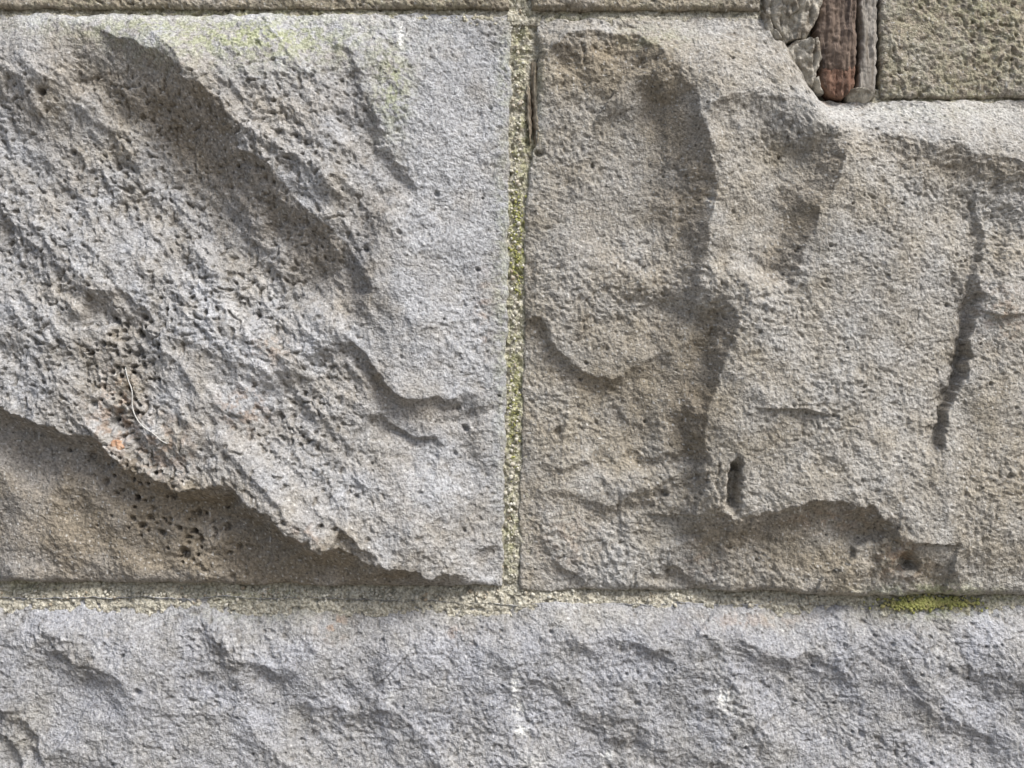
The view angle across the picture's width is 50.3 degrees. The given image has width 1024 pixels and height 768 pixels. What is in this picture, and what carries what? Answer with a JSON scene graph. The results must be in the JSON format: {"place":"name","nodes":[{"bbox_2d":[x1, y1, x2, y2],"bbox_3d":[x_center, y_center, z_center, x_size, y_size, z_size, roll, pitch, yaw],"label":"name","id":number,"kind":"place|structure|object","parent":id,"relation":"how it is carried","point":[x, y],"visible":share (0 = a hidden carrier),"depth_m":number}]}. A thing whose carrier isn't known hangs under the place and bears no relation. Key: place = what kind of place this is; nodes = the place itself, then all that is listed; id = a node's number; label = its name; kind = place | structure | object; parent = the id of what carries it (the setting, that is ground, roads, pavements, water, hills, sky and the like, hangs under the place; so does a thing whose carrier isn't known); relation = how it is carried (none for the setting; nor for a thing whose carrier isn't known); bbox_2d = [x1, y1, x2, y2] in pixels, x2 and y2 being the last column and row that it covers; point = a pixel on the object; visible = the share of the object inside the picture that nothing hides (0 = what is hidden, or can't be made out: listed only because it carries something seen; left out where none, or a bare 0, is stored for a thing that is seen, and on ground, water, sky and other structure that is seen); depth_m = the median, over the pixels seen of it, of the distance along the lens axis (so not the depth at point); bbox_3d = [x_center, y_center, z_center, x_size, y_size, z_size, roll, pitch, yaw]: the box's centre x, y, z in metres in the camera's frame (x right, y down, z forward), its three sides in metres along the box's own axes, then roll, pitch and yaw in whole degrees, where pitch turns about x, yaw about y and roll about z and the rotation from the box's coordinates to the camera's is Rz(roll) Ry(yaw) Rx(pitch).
{"place":"outdoors","nodes":[
{"label":"outdoors","id":0,"kind":"place"},
{"label":"ground","id":1,"kind":"structure","parent":0,"visible":0},
{"bbox_2d":[786,30,875,102],"bbox_3d":[-0.089,-0.084,1.199,3.900,2.762,0.050,0,0,0],"label":"mortar bed","id":2,"kind":"object","parent":1,"relation":"on","point":[820,98],"visible":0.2,"depth_m":1.18},
{"bbox_3d":[1.228,0.985,1.168,1.267,0.627,0.081,0,0,0],"label":"stone block","id":3,"kind":"object","parent":1,"relation":"on","visible":0},
{"bbox_2d":[0,595,1023,767],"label":"stone block","id":4,"kind":"structure","parent":3,"relation":"on","point":[555,684],"depth_m":1.14},
{"bbox_2d":[0,12,512,586],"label":"stone block","id":5,"kind":"structure","parent":4,"relation":"on","point":[262,260],"depth_m":1.14},
{"bbox_2d":[110,440,124,449],"bbox_3d":[-0.408,0.064,1.133,0.016,0.013,0.019,0,0,0],"label":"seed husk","id":6,"kind":"object","parent":5,"relation":"on","point":[118,444],"visible":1,"depth_m":1.12},
{"bbox_2d":[125,367,166,443],"bbox_3d":[-0.378,0.022,1.125,0.051,0.079,0.004,0,0,17],"label":"plant fibre","id":7,"kind":"object","parent":5,"relation":"attached to","point":[133,409],"visible":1,"depth_m":1.13},
{"bbox_2d":[0,0,508,10],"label":"stone block","id":8,"kind":"structure","parent":5,"relation":"on","point":[241,5],"depth_m":1.16},
{"bbox_2d":[0,0,762,26],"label":"mortar joint","id":9,"kind":"object","parent":5,"relation":"on","point":[514,20],"visible":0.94,"depth_m":1.16},
{"bbox_2d":[0,9,1022,607],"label":"joint grains","id":10,"kind":"object","parent":5,"relation":"attached to","point":[510,509],"visible":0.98,"depth_m":1.16},
{"bbox_2d":[0,580,1023,616],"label":"mortar joint","id":11,"kind":"object","parent":4,"relation":"on","point":[247,604],"visible":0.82,"depth_m":1.16},
{"bbox_2d":[494,0,545,595],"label":"mortar joint","id":12,"kind":"object","parent":11,"relation":"on","point":[529,46],"visible":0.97,"depth_m":1.16},
{"bbox_2d":[519,17,1023,595],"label":"stone block","id":13,"kind":"structure","parent":4,"relation":"on","point":[775,323],"depth_m":1.14},
{"bbox_2d":[525,62,538,146],"bbox_3d":[0.022,-0.296,1.169,0.016,0.098,0.022,0,0,0],"label":"dry plant stem","id":14,"kind":"object","parent":13,"relation":"on","point":[532,113],"visible":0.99,"depth_m":1.16},
{"bbox_2d":[531,0,759,12],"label":"stone block","id":15,"kind":"structure","parent":13,"relation":"on","point":[587,6],"depth_m":1.16},
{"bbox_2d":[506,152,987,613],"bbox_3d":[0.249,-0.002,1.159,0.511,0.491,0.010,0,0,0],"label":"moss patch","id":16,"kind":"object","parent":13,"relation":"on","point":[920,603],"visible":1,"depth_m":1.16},
{"bbox_2d":[760,12,785,44],"bbox_3d":[0.280,-0.374,1.167,0.032,0.042,0.033,0,0,0],"label":"stone chip","id":17,"kind":"object","parent":13,"relation":"on","point":[768,25],"visible":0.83,"depth_m":1.16},
{"bbox_2d":[761,0,822,44],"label":"stone chip","id":18,"kind":"object","parent":13,"relation":"on","point":[798,24],"visible":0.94,"depth_m":1.15},
{"bbox_2d":[777,0,798,16],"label":"stone chip","id":19,"kind":"object","parent":18,"relation":"on","point":[792,7],"visible":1,"depth_m":1.15},
{"bbox_2d":[787,37,821,87],"bbox_3d":[0.308,-0.340,1.164,0.042,0.054,0.036,0,0,0],"label":"stone chip","id":20,"kind":"object","parent":13,"relation":"on","point":[807,64],"visible":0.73,"depth_m":1.15},
{"bbox_2d":[798,37,817,52],"bbox_3d":[0.312,-0.356,1.159,0.021,0.018,0.031,0,0,0],"label":"stone chip","id":21,"kind":"object","parent":13,"relation":"on","point":[804,45],"visible":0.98,"depth_m":1.15},
{"bbox_2d":[809,76,822,97],"bbox_3d":[0.320,-0.316,1.164,0.020,0.019,0.033,0,0,0],"label":"stone chip","id":22,"kind":"object","parent":13,"relation":"on","point":[816,89],"visible":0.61,"depth_m":1.16},
{"bbox_2d":[810,0,877,102],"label":"wood wedge","id":23,"kind":"object","parent":13,"relation":"on","point":[844,31],"visible":0.98,"depth_m":1.15},
{"bbox_2d":[842,87,875,102],"bbox_3d":[0.370,-0.305,1.165,0.032,0.016,0.035,0,0,0],"label":"stone chip","id":24,"kind":"object","parent":13,"relation":"on","point":[861,95],"visible":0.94,"depth_m":1.16},
{"bbox_2d":[869,89,1023,108],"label":"mortar joint","id":25,"kind":"object","parent":13,"relation":"on","point":[876,99],"visible":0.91,"depth_m":1.16},
{"bbox_2d":[875,0,1023,99],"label":"stone block","id":26,"kind":"structure","parent":13,"relation":"on","point":[949,49],"depth_m":1.16}
]}

